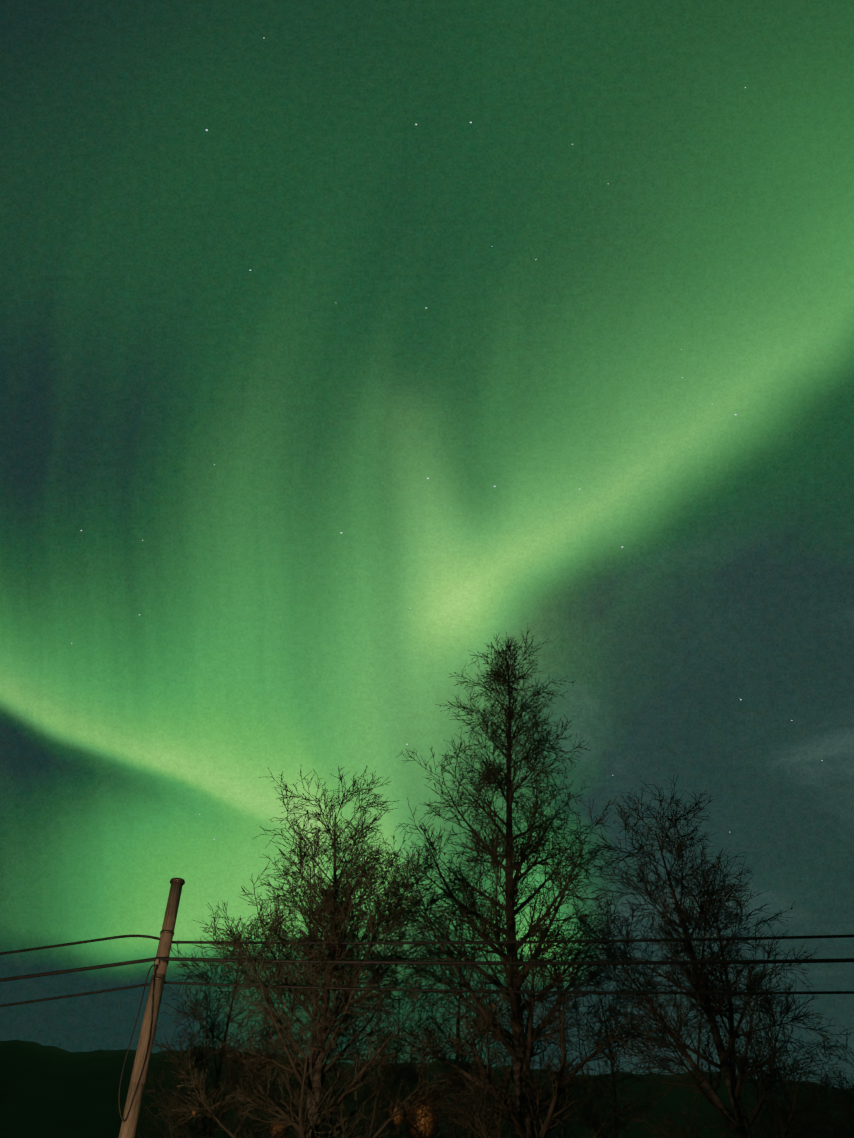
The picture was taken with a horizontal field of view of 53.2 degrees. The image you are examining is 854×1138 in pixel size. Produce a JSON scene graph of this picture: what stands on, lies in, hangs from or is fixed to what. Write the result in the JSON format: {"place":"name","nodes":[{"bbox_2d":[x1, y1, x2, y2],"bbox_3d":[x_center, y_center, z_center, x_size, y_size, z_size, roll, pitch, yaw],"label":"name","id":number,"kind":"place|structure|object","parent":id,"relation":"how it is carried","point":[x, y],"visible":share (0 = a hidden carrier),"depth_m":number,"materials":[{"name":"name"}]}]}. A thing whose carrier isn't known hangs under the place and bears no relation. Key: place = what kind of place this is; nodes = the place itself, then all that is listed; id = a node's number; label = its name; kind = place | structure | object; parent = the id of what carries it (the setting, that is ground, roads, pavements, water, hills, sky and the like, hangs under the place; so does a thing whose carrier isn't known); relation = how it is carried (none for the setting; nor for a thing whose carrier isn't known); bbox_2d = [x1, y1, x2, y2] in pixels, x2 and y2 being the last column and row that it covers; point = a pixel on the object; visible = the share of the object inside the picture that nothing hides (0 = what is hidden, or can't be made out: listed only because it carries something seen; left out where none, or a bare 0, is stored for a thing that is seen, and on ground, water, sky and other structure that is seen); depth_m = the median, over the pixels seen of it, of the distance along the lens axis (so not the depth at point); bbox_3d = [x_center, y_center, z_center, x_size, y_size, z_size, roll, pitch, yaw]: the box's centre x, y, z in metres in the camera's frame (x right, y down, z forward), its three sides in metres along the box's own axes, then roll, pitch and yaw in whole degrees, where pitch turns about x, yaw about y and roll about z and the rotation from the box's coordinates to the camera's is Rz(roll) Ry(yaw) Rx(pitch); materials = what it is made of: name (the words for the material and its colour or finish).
{"place":"outdoors","nodes":[
{"label":"outdoors","id":0,"kind":"place"},
{"bbox_2d":[0,1040,853,1137],"bbox_3d":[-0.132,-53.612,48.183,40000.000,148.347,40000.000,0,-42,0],"label":"hill","id":1,"kind":"structure","parent":0,"point":[50,1092],"depth_m":313.63,"materials":[{"name":"black"}]},
{"bbox_2d":[118,878,184,1137],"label":"utility pole","id":2,"kind":"object","parent":1,"relation":"on","point":[128,1128],"visible":0.96,"depth_m":13.05,"materials":[{"name":"brown wood"}]},
{"bbox_2d":[116,961,305,1137],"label":"birch","id":3,"kind":"object","parent":1,"relation":"on","point":[160,1129],"visible":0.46,"depth_m":19.83,"materials":[{"name":"brown plant"}]},
{"bbox_2d":[142,895,327,1137],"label":"birch","id":4,"kind":"object","parent":1,"relation":"on","point":[213,1122],"visible":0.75,"depth_m":16.32,"materials":[{"name":"brown plant"}]},
{"bbox_2d":[169,765,471,1137],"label":"birch","id":5,"kind":"object","parent":1,"relation":"on","point":[330,905],"visible":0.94,"depth_m":13.99,"materials":[{"name":"brown plant"}]},
{"bbox_2d":[268,998,386,1137],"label":"bush","id":6,"kind":"object","parent":1,"relation":"on","point":[334,1086],"visible":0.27,"depth_m":23.36,"materials":[{"name":"brown plant"}]},
{"bbox_2d":[269,1091,437,1137],"bbox_3d":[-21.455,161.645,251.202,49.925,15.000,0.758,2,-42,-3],"label":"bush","id":7,"kind":"object","parent":1,"relation":"on","point":[403,1119],"visible":0.31,"depth_m":251.51,"materials":[{"name":"orange"}]},
{"bbox_2d":[303,968,475,1137],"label":"birch","id":8,"kind":"object","parent":1,"relation":"on","point":[394,1125],"visible":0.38,"depth_m":19.06,"materials":[{"name":"brown plant"}]},
{"bbox_2d":[354,866,552,1137],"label":"birch","id":9,"kind":"object","parent":1,"relation":"on","point":[455,1126],"visible":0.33,"depth_m":17.12,"materials":[{"name":"brown plant"}]},
{"bbox_2d":[360,623,650,1137],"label":"tall birch","id":10,"kind":"object","parent":1,"relation":"on","point":[521,1052],"visible":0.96,"depth_m":15.12,"materials":[{"name":"brown plant"}]},
{"bbox_2d":[496,993,586,1137],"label":"bush","id":11,"kind":"object","parent":1,"relation":"on","point":[542,1042],"visible":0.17,"depth_m":23.39,"materials":[{"name":"brown plant"}]},
{"bbox_2d":[528,942,699,1137],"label":"birch","id":12,"kind":"object","parent":1,"relation":"on","point":[616,1120],"visible":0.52,"depth_m":19.56,"materials":[{"name":"brown plant"}]},
{"bbox_2d":[548,776,852,1137],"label":"birch","id":13,"kind":"object","parent":1,"relation":"on","point":[738,1122],"visible":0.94,"depth_m":14.51,"materials":[{"name":"brown plant"}]},
{"bbox_2d":[721,989,853,1137],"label":"bush","id":14,"kind":"object","parent":1,"relation":"on","point":[812,1085],"visible":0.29,"depth_m":19.47,"materials":[{"name":"brown plant"}]},
{"bbox_2d":[766,1069,853,1137],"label":"bush","id":15,"kind":"object","parent":1,"relation":"on","point":[849,1109],"visible":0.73,"depth_m":14.47,"materials":[{"name":"brown plant"}]},
{"bbox_2d":[810,1026,853,1137],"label":"bush","id":16,"kind":"object","parent":1,"relation":"on","point":[843,1045],"visible":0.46,"depth_m":19.59,"materials":[{"name":"brown plant"}]},
{"bbox_3d":[37.279,3.817,7.418,0.270,8.325,0.397,0,-42,0],"label":"utility pole","id":17,"kind":"object","parent":1,"relation":"on","visible":0},
{"bbox_2d":[0,934,853,1121],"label":"power lines","id":18,"kind":"object","parent":17,"relation":"attached to","point":[777,961],"visible":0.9,"depth_m":12.95,"materials":[{"name":"metal"}]},
{"bbox_2d":[0,0,853,1088],"label":"sky","id":19,"kind":"structure","parent":0,"point":[142,351],"materials":[{"name":"green"}]},
{"bbox_2d":[80,87,822,839],"bbox_3d":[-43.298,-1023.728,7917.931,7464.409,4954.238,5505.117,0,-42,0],"label":"stars","id":20,"kind":"object","parent":19,"relation":"in","point":[622,547],"visible":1,"depth_m":8376.08,"materials":[{"name":"white"}]}
]}

